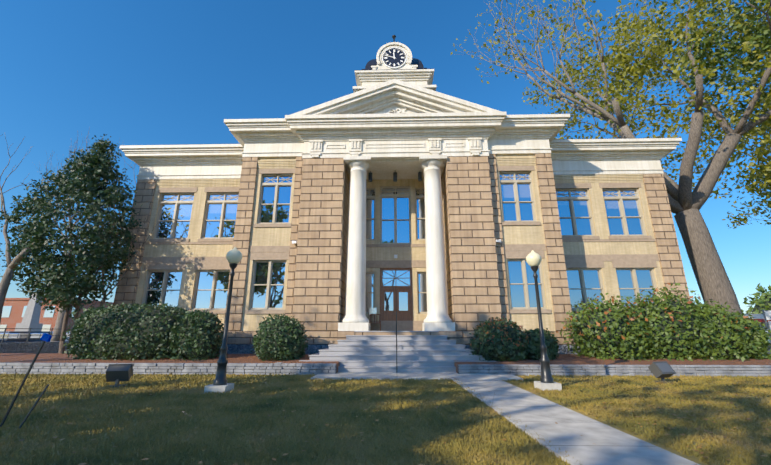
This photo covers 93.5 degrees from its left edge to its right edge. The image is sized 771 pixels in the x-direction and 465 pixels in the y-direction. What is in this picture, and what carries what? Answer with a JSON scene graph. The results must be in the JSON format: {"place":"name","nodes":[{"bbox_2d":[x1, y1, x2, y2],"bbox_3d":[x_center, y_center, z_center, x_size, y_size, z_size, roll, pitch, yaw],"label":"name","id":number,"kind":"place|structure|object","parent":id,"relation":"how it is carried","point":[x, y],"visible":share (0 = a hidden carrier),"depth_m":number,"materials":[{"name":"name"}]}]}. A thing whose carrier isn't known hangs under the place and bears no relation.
{"place":"outdoors","nodes":[
{"label":"outdoors","id":0,"kind":"place"},
{"bbox_2d":[0,331,50,342],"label":"car","id":1,"kind":"object","parent":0,"point":[15,336],"visible":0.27,"depth_m":32.06,"materials":[{"name":"grey paint"}]},
{"bbox_2d":[0,362,336,374],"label":"retaining wall","id":2,"kind":"structure","parent":0,"point":[164,368],"depth_m":15.00,"materials":[{"name":"stone"}]},
{"bbox_2d":[135,183,239,329],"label":"wing wall","id":3,"kind":"structure","parent":0,"point":[193,250],"depth_m":22.69,"materials":[{"name":"stone"}]},
{"bbox_2d":[142,270,182,304],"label":"window frame","id":4,"kind":"object","parent":3,"relation":"in","point":[163,290],"visible":0.52,"depth_m":22.29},
{"bbox_2d":[144,263,185,306],"bbox_3d":[-13.611,3.415,22.202,2.600,3.050,0.370,0,-15,2],"label":"wing glass","id":5,"kind":"object","parent":3,"relation":"in","point":[173,283],"depth_m":22.38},
{"bbox_2d":[149,187,197,241],"bbox_3d":[-13.611,-1.138,23.448,2.600,3.690,0.370,0,-15,2],"label":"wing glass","id":6,"kind":"object","parent":3,"relation":"in","point":[181,227],"depth_m":23.56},
{"bbox_2d":[153,193,193,238],"bbox_3d":[-13.610,-1.054,23.491,2.300,3.150,0.182,0,-15,2],"label":"window frame","id":7,"kind":"object","parent":3,"relation":"in","point":[176,203],"visible":0.75,"depth_m":23.55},
{"bbox_2d":[142,242,232,262],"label":"wing bands","id":8,"kind":"object","parent":3,"relation":"attached to","point":[184,259],"visible":0.5,"depth_m":22.52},
{"bbox_2d":[156,179,239,186],"bbox_3d":[-11.740,-3.251,23.853,6.746,0.480,0.200,0,-15,2],"label":"wing corbel","id":9,"kind":"object","parent":3,"relation":"attached to","point":[199,182],"visible":0.6,"depth_m":23.82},
{"bbox_2d":[188,263,229,313],"bbox_3d":[-10.513,3.392,22.120,2.600,3.050,0.370,0,-15,2],"label":"window","id":10,"kind":"structure","parent":3,"relation":"attached to","point":[205,281],"depth_m":22.28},
{"bbox_2d":[191,270,229,309],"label":"window frame","id":11,"kind":"object","parent":3,"relation":"attached to","point":[213,289],"visible":0.79,"depth_m":22.11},
{"bbox_2d":[197,187,238,241],"bbox_3d":[-10.513,-1.160,23.366,2.600,3.690,0.370,0,-15,2],"label":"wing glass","id":12,"kind":"object","parent":3,"relation":"in","point":[212,227],"depth_m":23.46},
{"bbox_2d":[201,192,238,238],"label":"window frame","id":13,"kind":"object","parent":3,"relation":"in","point":[224,202],"visible":0.71,"depth_m":23.54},
{"bbox_2d":[0,344,770,464],"bbox_3d":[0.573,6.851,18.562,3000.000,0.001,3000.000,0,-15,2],"label":"ground","id":14,"kind":"structure","parent":0,"point":[693,458],"depth_m":7.17,"materials":[{"name":"green plant"}]},
{"bbox_2d":[0,333,51,427],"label":"signpost","id":15,"kind":"object","parent":14,"relation":"on","point":[46,337],"visible":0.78,"depth_m":6.88,"materials":[{"name":"black metal"}]},
{"bbox_2d":[0,341,79,352],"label":"road","id":16,"kind":"structure","parent":14,"relation":"on","point":[33,347],"depth_m":27.09,"materials":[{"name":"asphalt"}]},
{"bbox_2d":[0,328,71,342],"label":"fence","id":17,"kind":"object","parent":16,"relation":"on","point":[28,334],"visible":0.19,"depth_m":27.16,"materials":[{"name":"black metal"}]},
{"bbox_2d":[0,298,113,330],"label":"brick building","id":18,"kind":"structure","parent":14,"relation":"on","point":[13,311],"depth_m":68.06,"materials":[{"name":"red brick"}]},
{"bbox_2d":[0,134,113,323],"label":"bare tree","id":19,"kind":"object","parent":14,"relation":"on","point":[6,279],"visible":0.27,"depth_m":18.77,"materials":[{"name":"brown plant"}]},
{"bbox_2d":[34,128,139,341],"bbox_3d":[-29.751,0.521,36.368,15.164,22.208,9.763,0,-15,2],"label":"tree","id":20,"kind":"object","parent":14,"relation":"on","point":[58,325],"visible":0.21,"depth_m":34.26,"materials":[{"name":"brown plant"}]},
{"bbox_2d":[58,203,122,352],"bbox_3d":[-17.854,2.668,21.570,3.668,9.656,1.756,4,-16,-13],"label":"tree stem","id":21,"kind":"object","parent":14,"relation":"on","point":[64,330],"visible":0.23,"depth_m":20.58,"materials":[{"name":"brown plant"}]},
{"bbox_2d":[67,203,126,352],"bbox_3d":[-16.590,2.619,20.647,1.821,9.264,2.371,-4,-16,14],"label":"tree stem","id":22,"kind":"object","parent":14,"relation":"on","point":[76,315],"visible":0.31,"depth_m":20.35,"materials":[{"name":"brown plant"}]},
{"bbox_2d":[0,134,142,317],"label":"tree foliage","id":23,"kind":"object","parent":22,"relation":"attached to","point":[94,172],"visible":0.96,"depth_m":20.20,"materials":[{"name":"green plant"}]},
{"bbox_2d":[106,364,132,387],"bbox_3d":[-8.610,4.636,11.710,0.660,0.756,0.528,5,-16,-18],"label":"flood light","id":24,"kind":"object","parent":14,"relation":"on","point":[116,373],"visible":0.83,"depth_m":11.63,"materials":[{"name":"grey"}]},
{"bbox_2d":[96,205,153,309],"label":"branches","id":25,"kind":"object","parent":14,"relation":"on","point":[102,303],"visible":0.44,"depth_m":21.18,"materials":[{"name":"brown plant"}]},
{"bbox_2d":[0,353,339,371],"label":"planter bed","id":26,"kind":"object","parent":14,"relation":"on","point":[65,358],"visible":0.17,"depth_m":16.28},
{"bbox_2d":[62,301,192,360],"bbox_3d":[-12.102,4.837,17.820,6.474,2.770,3.437,0,-15,2],"label":"hedge","id":27,"kind":"object","parent":26,"relation":"on","point":[133,332],"visible":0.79,"depth_m":16.65,"materials":[{"name":"green plant"}]},
{"bbox_2d":[168,309,223,360],"bbox_3d":[-9.005,4.905,17.491,2.530,2.466,2.481,0,-15,2],"label":"hedge","id":28,"kind":"object","parent":26,"relation":"on","point":[199,337],"visible":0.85,"depth_m":16.66,"materials":[{"name":"green plant"}]},
{"bbox_2d":[251,313,308,360],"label":"shrub","id":29,"kind":"object","parent":26,"relation":"on","point":[281,338],"visible":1,"depth_m":16.26,"materials":[{"name":"green plant"}]},
{"bbox_2d":[204,247,242,393],"bbox_3d":[-4.903,2.640,11.262,0.600,4.470,0.600,0,-15,2],"label":"lamp post","id":30,"kind":"object","parent":14,"relation":"on","point":[234,256],"visible":1,"depth_m":10.98,"materials":[{"name":"black metal"}]},
{"bbox_2d":[3,374,770,464],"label":"fallen leaves","id":31,"kind":"object","parent":14,"relation":"on","point":[701,452],"visible":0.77,"depth_m":7.83,"materials":[{"name":"brown plant"}]},
{"bbox_2d":[300,331,495,371],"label":"front steps","id":32,"kind":"structure","parent":14,"relation":"on","point":[377,353],"depth_m":16.59,"materials":[{"name":"concrete"}]},
{"bbox_2d":[337,331,456,343],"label":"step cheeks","id":33,"kind":"object","parent":32,"relation":"on","point":[341,335],"visible":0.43,"depth_m":18.16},
{"bbox_2d":[215,344,588,353],"bbox_3d":[0.800,8.579,26.526,34.190,1.270,17.720,0,-15,2],"label":"building foundation","id":34,"kind":"object","parent":14,"relation":"on","point":[246,349],"visible":0.04,"depth_m":18.52,"materials":[{"name":"stone"}]},
{"bbox_2d":[219,331,575,344],"bbox_3d":[0.800,7.632,26.759,34.110,0.680,17.770,0,-15,2],"label":"base course","id":35,"kind":"object","parent":34,"relation":"on","point":[315,337],"visible":0.12,"depth_m":18.63,"materials":[{"name":"stone"}]},
{"bbox_2d":[113,179,155,306],"bbox_3d":[-15.536,3.133,29.890,1.250,9.650,15.000,0,-15,2],"label":"brick pilaster","id":36,"kind":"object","parent":35,"relation":"on","point":[125,292],"depth_m":22.79,"materials":[{"name":"brick"}]},
{"bbox_2d":[223,157,257,330],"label":"corner pier","id":37,"kind":"structure","parent":35,"relation":"on","point":[243,224],"depth_m":20.66,"materials":[{"name":"brick"}]},
{"bbox_2d":[241,157,295,330],"bbox_3d":[-6.540,0.410,20.884,2.350,10.150,0.450,0,-15,2],"label":"bay","id":38,"kind":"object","parent":35,"relation":"on","point":[270,236],"visible":0.38,"depth_m":20.65,"materials":[{"name":"brick"}]},
{"bbox_2d":[245,252,288,313],"bbox_3d":[-6.478,2.783,20.119,2.220,3.370,0.370,0,-15,2],"label":"window trim","id":39,"kind":"structure","parent":38,"relation":"attached to","point":[269,256],"depth_m":20.34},
{"bbox_2d":[249,260,286,309],"bbox_3d":[-6.477,2.906,20.152,1.920,2.750,0.182,0,-15,2],"label":"window frame","id":40,"kind":"structure","parent":38,"relation":"attached to","point":[268,284],"depth_m":20.10,"materials":[{"name":"paint"}]},
{"bbox_2d":[252,262,285,307],"bbox_3d":[-6.475,2.923,20.216,1.880,2.710,0.010,0,-15,2],"label":"window glass","id":41,"kind":"object","parent":40,"relation":"attached to","point":[276,291],"depth_m":20.20,"materials":[{"name":"blue"}]},
{"bbox_2d":[249,246,289,251],"bbox_3d":[-6.544,0.962,20.588,2.346,0.370,0.230,0,-15,2],"label":"bay band","id":42,"kind":"object","parent":38,"relation":"attached to","point":[269,248],"visible":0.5,"depth_m":20.48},
{"bbox_2d":[254,169,294,226],"bbox_3d":[-6.478,-2.030,21.436,2.220,3.650,0.370,0,-15,2],"label":"window trim","id":43,"kind":"structure","parent":38,"relation":"attached to","point":[276,171],"depth_m":21.72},
{"bbox_2d":[257,174,292,223],"bbox_3d":[-6.477,-1.965,21.485,1.920,3.150,0.182,0,-15,2],"label":"window frame","id":44,"kind":"structure","parent":38,"relation":"attached to","point":[276,185],"depth_m":21.56,"materials":[{"name":"paint"}]},
{"bbox_2d":[260,176,291,222],"bbox_3d":[-6.475,-1.948,21.548,1.880,3.110,0.010,0,-15,2],"label":"upper window","id":45,"kind":"structure","parent":44,"relation":"attached to","point":[268,196],"depth_m":21.52,"materials":[{"name":"blue"}]},
{"bbox_2d":[257,160,295,167],"bbox_3d":[-6.546,-4.100,21.885,2.346,0.480,0.200,0,-15,2],"label":"bay corbel","id":46,"kind":"object","parent":38,"relation":"attached to","point":[273,163],"visible":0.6,"depth_m":21.83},
{"bbox_2d":[285,156,302,317],"bbox_3d":[-5.112,0.441,20.996,0.500,10.150,1.000,0,-15,2],"label":"quoin strip","id":47,"kind":"object","parent":35,"relation":"on","point":[293,247],"visible":0.36,"depth_m":20.52,"materials":[{"name":"stone"}]},
{"bbox_2d":[292,158,349,330],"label":"brick pier","id":48,"kind":"structure","parent":35,"relation":"on","point":[320,285],"depth_m":20.12,"materials":[{"name":"brick"}]},
{"bbox_2d":[338,156,371,330],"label":"column","id":49,"kind":"structure","parent":35,"relation":"on","point":[355,317],"depth_m":20.11,"materials":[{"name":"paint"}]},
{"bbox_2d":[366,179,426,320],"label":"entrance wall","id":50,"kind":"structure","parent":35,"relation":"on","point":[389,253],"depth_m":22.83,"materials":[{"name":"stone"}]},
{"bbox_2d":[366,272,374,313],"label":"frame","id":51,"kind":"object","parent":50,"relation":"attached to","point":[373,273],"visible":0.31,"depth_m":22.33,"materials":[{"name":"paint"}]},
{"bbox_2d":[366,274,372,311],"bbox_3d":[-1.069,3.732,22.413,0.800,2.510,0.010,0,-15,2],"label":"window","id":52,"kind":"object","parent":51,"relation":"in","point":[369,288],"depth_m":22.43,"materials":[{"name":"white"}]},
{"bbox_2d":[366,188,375,240],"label":"window frame","id":53,"kind":"object","parent":50,"relation":"attached to","point":[369,193],"visible":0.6,"depth_m":23.90,"materials":[{"name":"paint"}]},
{"bbox_2d":[366,190,374,238],"bbox_3d":[-1.069,-1.163,23.752,0.800,3.560,0.010,0,-15,2],"label":"window","id":54,"kind":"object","parent":53,"relation":"in","point":[369,214],"visible":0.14,"depth_m":23.72,"materials":[{"name":"blue"}]},
{"bbox_2d":[380,186,410,243],"bbox_3d":[0.649,-1.121,23.623,1.960,3.950,0.182,0,-15,2],"label":"window frame","id":55,"kind":"object","parent":50,"relation":"attached to","point":[395,196],"visible":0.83,"depth_m":23.66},
{"bbox_2d":[382,188,408,242],"bbox_3d":[0.650,-1.104,23.687,1.920,3.910,0.010,0,-15,2],"label":"window glass","id":56,"kind":"object","parent":55,"relation":"in","point":[402,225],"depth_m":23.65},
{"bbox_2d":[366,244,425,330],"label":"entrance bands","id":57,"kind":"object","parent":50,"relation":"attached to","point":[403,325],"visible":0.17,"depth_m":22.52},
{"bbox_2d":[380,268,412,320],"bbox_3d":[0.648,4.062,22.201,2.000,3.800,0.210,0,-15,2],"label":"door","id":58,"kind":"structure","parent":50,"relation":"in","point":[401,315],"depth_m":22.24,"materials":[{"name":"wood"}]},
{"bbox_2d":[415,188,424,239],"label":"frame","id":59,"kind":"object","parent":50,"relation":"attached to","point":[419,196],"visible":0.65,"depth_m":23.82,"materials":[{"name":"paint"}]},
{"bbox_2d":[416,189,424,238],"bbox_3d":[2.370,-1.188,23.661,0.800,3.560,0.010,0,-15,2],"label":"window","id":60,"kind":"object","parent":59,"relation":"attached to","point":[421,214],"visible":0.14,"depth_m":23.62,"materials":[{"name":"blue"}]},
{"bbox_2d":[417,272,426,313],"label":"side frame","id":61,"kind":"object","parent":50,"relation":"attached to","point":[418,292],"visible":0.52,"depth_m":22.23,"materials":[{"name":"paint"}]},
{"bbox_2d":[418,274,426,311],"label":"side glass","id":62,"kind":"object","parent":61,"relation":"in","point":[422,296],"depth_m":22.29,"materials":[{"name":"blue"}]},
{"bbox_2d":[418,155,454,330],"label":"column","id":63,"kind":"structure","parent":35,"relation":"on","point":[437,318],"depth_m":20.00,"materials":[{"name":"paint"}]},
{"bbox_2d":[441,156,501,330],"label":"brick pillar","id":64,"kind":"structure","parent":35,"relation":"on","point":[473,291],"depth_m":19.93,"materials":[{"name":"brick"}]},
{"bbox_2d":[489,154,509,321],"bbox_3d":[6.284,0.359,20.695,0.500,10.150,1.000,0,-15,2],"label":"quoin strip","id":65,"kind":"object","parent":35,"relation":"on","point":[499,246],"visible":0.36,"depth_m":20.19,"materials":[{"name":"stone"}]},
{"bbox_2d":[495,154,555,330],"bbox_3d":[7.704,0.308,20.508,2.350,10.150,0.450,0,-15,2],"label":"bay","id":66,"kind":"object","parent":35,"relation":"on","point":[522,234],"visible":0.42,"depth_m":20.24,"materials":[{"name":"stone"}]},
{"bbox_2d":[496,157,535,165],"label":"lintel","id":67,"kind":"structure","parent":66,"relation":"attached to","point":[515,160],"depth_m":21.45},
{"bbox_2d":[499,171,536,221],"bbox_3d":[7.638,-2.067,21.112,1.920,3.150,0.182,0,-15,2],"label":"window frame","id":68,"kind":"structure","parent":66,"relation":"attached to","point":[515,182],"depth_m":21.16,"materials":[{"name":"paint"}]},
{"bbox_2d":[500,173,533,220],"bbox_3d":[7.640,-2.050,21.175,1.880,3.110,0.010,0,-15,2],"label":"glass window","id":69,"kind":"structure","parent":68,"relation":"attached to","point":[526,209],"depth_m":21.14,"materials":[{"name":"blue"}]},
{"bbox_2d":[496,166,540,225],"bbox_3d":[7.636,-2.132,21.063,2.220,3.650,0.370,0,-15,2],"label":"window trim","id":70,"kind":"structure","parent":66,"relation":"attached to","point":[514,168],"depth_m":21.34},
{"bbox_2d":[503,244,545,250],"bbox_3d":[7.700,0.859,20.212,2.346,0.370,0.230,0,-15,2],"label":"bay band","id":71,"kind":"object","parent":66,"relation":"attached to","point":[524,247],"visible":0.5,"depth_m":20.10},
{"bbox_2d":[507,259,546,308],"bbox_3d":[7.638,2.804,19.779,1.920,2.750,0.182,0,-15,2],"label":"window frame","id":72,"kind":"structure","parent":66,"relation":"attached to","point":[525,284],"depth_m":19.72,"materials":[{"name":"paint"}]},
{"bbox_2d":[508,261,543,306],"bbox_3d":[7.640,2.821,19.843,1.880,2.710,0.010,0,-15,2],"label":"window glass","id":73,"kind":"object","parent":72,"relation":"attached to","point":[517,291],"depth_m":19.81,"materials":[{"name":"blue"}]},
{"bbox_2d":[504,251,550,312],"bbox_3d":[7.636,2.681,19.747,2.220,3.370,0.370,0,-15,2],"label":"window trim","id":74,"kind":"structure","parent":66,"relation":"attached to","point":[515,254],"depth_m":19.97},
{"bbox_2d":[535,153,572,330],"bbox_3d":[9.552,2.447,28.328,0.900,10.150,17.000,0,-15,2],"label":"corner pier","id":75,"kind":"structure","parent":35,"relation":"on","point":[560,295],"depth_m":20.05,"materials":[{"name":"stone"}]},
{"bbox_2d":[643,174,689,305],"bbox_3d":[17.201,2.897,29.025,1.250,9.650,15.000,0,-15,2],"label":"brick pilaster","id":76,"kind":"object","parent":35,"relation":"on","point":[670,259],"depth_m":22.02,"materials":[{"name":"brick"}]},
{"bbox_2d":[311,372,699,464],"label":"walkway","id":77,"kind":"structure","parent":14,"relation":"on","point":[539,415],"depth_m":6.67,"materials":[{"name":"concrete"}]},
{"bbox_2d":[526,250,561,390],"bbox_3d":[4.994,2.767,11.724,0.600,4.470,0.600,0,-15,2],"label":"lamp post","id":78,"kind":"object","parent":14,"relation":"on","point":[533,261],"visible":1,"depth_m":11.44,"materials":[{"name":"black metal"}]},
{"bbox_2d":[453,354,770,372],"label":"planter bed","id":79,"kind":"object","parent":14,"relation":"on","point":[569,359],"visible":0.17,"depth_m":15.62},
{"bbox_2d":[468,316,530,361],"bbox_3d":[5.161,4.910,16.799,2.797,2.050,2.717,0,-15,2],"label":"shrub","id":80,"kind":"object","parent":79,"relation":"on","point":[500,340],"visible":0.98,"depth_m":15.94,"materials":[{"name":"green plant"}]},
{"bbox_2d":[522,327,559,359],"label":"shrub","id":81,"kind":"object","parent":79,"relation":"on","point":[551,344],"visible":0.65,"depth_m":16.27,"materials":[{"name":"green plant"}]},
{"bbox_2d":[556,293,658,360],"bbox_3d":[10.601,4.507,17.466,4.341,3.221,3.567,0,-15,2],"label":"shrub","id":82,"kind":"object","parent":79,"relation":"on","point":[607,330],"visible":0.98,"depth_m":16.63,"materials":[{"name":"green plant"}]},
{"bbox_2d":[625,283,727,360],"bbox_3d":[13.531,4.318,17.592,4.370,3.692,3.608,0,-15,2],"label":"shrub","id":83,"kind":"object","parent":79,"relation":"on","point":[673,324],"visible":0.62,"depth_m":16.55,"materials":[{"name":"green plant"}]},
{"bbox_2d":[683,296,764,361],"bbox_3d":[15.615,4.702,17.882,4.375,3.109,4.360,0,-15,2],"label":"shrub","id":84,"kind":"object","parent":79,"relation":"on","point":[730,332],"visible":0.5,"depth_m":16.41,"materials":[{"name":"green plant"}]},
{"bbox_2d":[728,312,770,359],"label":"shrub","id":85,"kind":"object","parent":79,"relation":"on","point":[764,337],"visible":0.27,"depth_m":16.57,"materials":[{"name":"green plant"}]},
{"bbox_2d":[522,0,770,313],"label":"oak tree","id":86,"kind":"object","parent":14,"relation":"on","point":[712,278],"depth_m":26.88,"materials":[{"name":"plant"}]},
{"bbox_2d":[450,0,699,210],"bbox_3d":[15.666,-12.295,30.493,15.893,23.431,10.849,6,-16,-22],"label":"tree branches","id":87,"kind":"object","parent":86,"relation":"on","point":[671,189],"visible":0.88,"depth_m":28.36,"materials":[{"name":"brown plant"}]},
{"bbox_2d":[529,0,770,200],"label":"tree foliage","id":88,"kind":"object","parent":86,"relation":"attached to","point":[766,139],"visible":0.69,"depth_m":28.21,"materials":[{"name":"green plant"}]},
{"bbox_2d":[648,361,675,383],"bbox_3d":[9.607,4.884,12.614,0.660,0.756,0.528,5,-16,-18],"label":"flood light","id":89,"kind":"object","parent":14,"relation":"on","point":[662,370],"visible":0.75,"depth_m":12.52,"materials":[{"name":"grey"}]},
{"bbox_2d":[717,104,770,228],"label":"tree","id":90,"kind":"object","parent":14,"relation":"on","point":[754,211],"visible":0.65,"depth_m":34.86,"materials":[{"name":"green plant"}]},
{"bbox_2d":[744,109,770,207],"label":"tree","id":91,"kind":"object","parent":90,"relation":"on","point":[757,191],"visible":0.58,"depth_m":32.61,"materials":[{"name":"green plant"}]},
{"bbox_2d":[741,283,770,313],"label":"tree","id":92,"kind":"object","parent":14,"relation":"on","point":[763,301],"visible":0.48,"depth_m":106.81,"materials":[{"name":"green plant"}]},
{"bbox_2d":[745,314,769,330],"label":"shop building","id":93,"kind":"structure","parent":14,"relation":"on","point":[758,316],"depth_m":56.65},
{"bbox_2d":[0,0,770,313],"label":"sky","id":94,"kind":"structure","parent":0,"point":[132,72],"materials":[{"name":"blue"}]},
{"bbox_2d":[565,261,604,312],"bbox_3d":[11.779,3.231,21.532,2.600,3.050,0.370,0,-15,2],"label":"wing glass","id":95,"kind":"object","parent":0,"point":[591,279],"depth_m":21.71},
{"bbox_2d":[560,179,664,318],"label":"wing wall","id":96,"kind":"structure","parent":0,"point":[609,276],"depth_m":22.03,"materials":[{"name":"stone"}]},
{"bbox_2d":[556,189,595,235],"bbox_3d":[11.781,-1.237,22.821,2.300,3.150,0.182,0,-15,2],"label":"window frame","id":97,"kind":"object","parent":96,"relation":"attached to","point":[571,199],"visible":0.83,"depth_m":22.91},
{"bbox_2d":[555,183,599,238],"bbox_3d":[11.779,-1.321,22.777,2.600,3.690,0.370,0,-15,2],"label":"window","id":98,"kind":"structure","parent":96,"relation":"attached to","point":[581,209],"depth_m":22.87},
{"bbox_2d":[566,268,605,309],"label":"window frame","id":99,"kind":"object","parent":96,"relation":"attached to","point":[583,288],"visible":0.44,"depth_m":21.56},
{"bbox_2d":[554,174,642,182],"bbox_3d":[13.000,-3.429,23.200,6.746,0.480,0.200,0,-15,2],"label":"wing corbel","id":100,"kind":"object","parent":96,"relation":"attached to","point":[590,178],"visible":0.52,"depth_m":23.13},
{"bbox_2d":[562,239,659,260],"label":"wing bands","id":101,"kind":"object","parent":96,"relation":"attached to","point":[631,257],"visible":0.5,"depth_m":21.83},
{"bbox_2d":[602,188,646,235],"bbox_3d":[14.880,-1.259,22.739,2.300,3.150,0.182,0,-15,2],"label":"window frame","id":102,"kind":"object","parent":96,"relation":"attached to","point":[620,198],"visible":0.65,"depth_m":22.80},
{"bbox_2d":[599,183,651,238],"bbox_3d":[14.878,-1.344,22.696,2.600,3.690,0.370,0,-15,2],"label":"window","id":103,"kind":"structure","parent":96,"relation":"attached to","point":[634,225],"depth_m":22.79,"materials":[{"name":"glass"}]},
{"bbox_2d":[616,268,658,307],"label":"window frame","id":104,"kind":"object","parent":96,"relation":"attached to","point":[635,281],"visible":0.42,"depth_m":21.57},
{"bbox_2d":[457,364,770,376],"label":"retaining wall","id":105,"kind":"structure","parent":0,"point":[643,370],"depth_m":14.50,"materials":[{"name":"stone"}]},
{"bbox_2d":[612,261,656,311],"bbox_3d":[14.878,3.209,21.450,2.600,3.050,0.370,0,-15,2],"label":"wing glass","id":106,"kind":"object","parent":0,"point":[625,278],"depth_m":21.65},
{"bbox_3d":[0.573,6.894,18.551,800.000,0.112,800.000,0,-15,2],"label":"streets","id":107,"kind":"structure","parent":0,"visible":0},
{"bbox_2d":[15,289,42,330],"bbox_3d":[-38.765,9.376,39.731,2.800,6.300,2.800,0,-15,2],"label":"monument","id":108,"kind":"object","parent":107,"relation":"on","point":[31,318],"visible":0.35,"depth_m":39.52,"materials":[{"name":"stone"}]},
{"bbox_2d":[762,309,770,341],"bbox_3d":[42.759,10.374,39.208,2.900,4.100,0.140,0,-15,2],"label":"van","id":109,"kind":"object","parent":107,"relation":"on","point":[767,315],"visible":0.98,"depth_m":39.50,"materials":[{"name":"white"}]},
{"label":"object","id":110,"kind":"object","parent":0,"visible":0},
{"bbox_2d":[120,112,681,179],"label":"entablature","id":111,"kind":"structure","parent":110,"relation":"on","point":[501,133],"depth_m":21.67,"materials":[{"name":"white paint"}]},
{"bbox_2d":[353,69,435,92],"bbox_3d":[0.750,-8.169,29.408,6.200,6.900,6.200,0,-15,2],"label":"clock tower base","id":112,"kind":"object","parent":111,"relation":"on","point":[423,78],"visible":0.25,"depth_m":27.58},
{"bbox_2d":[355,58,426,70],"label":"dome","id":113,"kind":"structure","parent":112,"relation":"on","point":[373,62],"depth_m":28.45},
{"bbox_2d":[371,42,417,69],"bbox_3d":[0.701,-13.342,28.963,3.580,2.743,1.890,0,-15,2],"label":"clock","id":114,"kind":"object","parent":112,"relation":"on","point":[393,55],"visible":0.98,"depth_m":28.12,"materials":[{"name":"white paint"}]},
{"bbox_2d":[309,137,481,157],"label":"frieze ornaments","id":115,"kind":"object","parent":111,"relation":"attached to","point":[355,145],"visible":0.96,"depth_m":21.42,"materials":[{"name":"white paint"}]},
{"bbox_2d":[348,159,442,179],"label":"portico ceiling","id":116,"kind":"structure","parent":111,"relation":"on","point":[402,168],"depth_m":22.65,"materials":[{"name":"paint"}]},
{"bbox_2d":[368,171,421,181],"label":"hanging lanterns","id":117,"kind":"object","parent":116,"relation":"hanging from","point":[370,173],"visible":0.94,"depth_m":22.53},
{"bbox_2d":[291,79,501,114],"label":"pediment","id":118,"kind":"structure","parent":111,"relation":"on","point":[394,94],"depth_m":21.59,"materials":[{"name":"white paint"}]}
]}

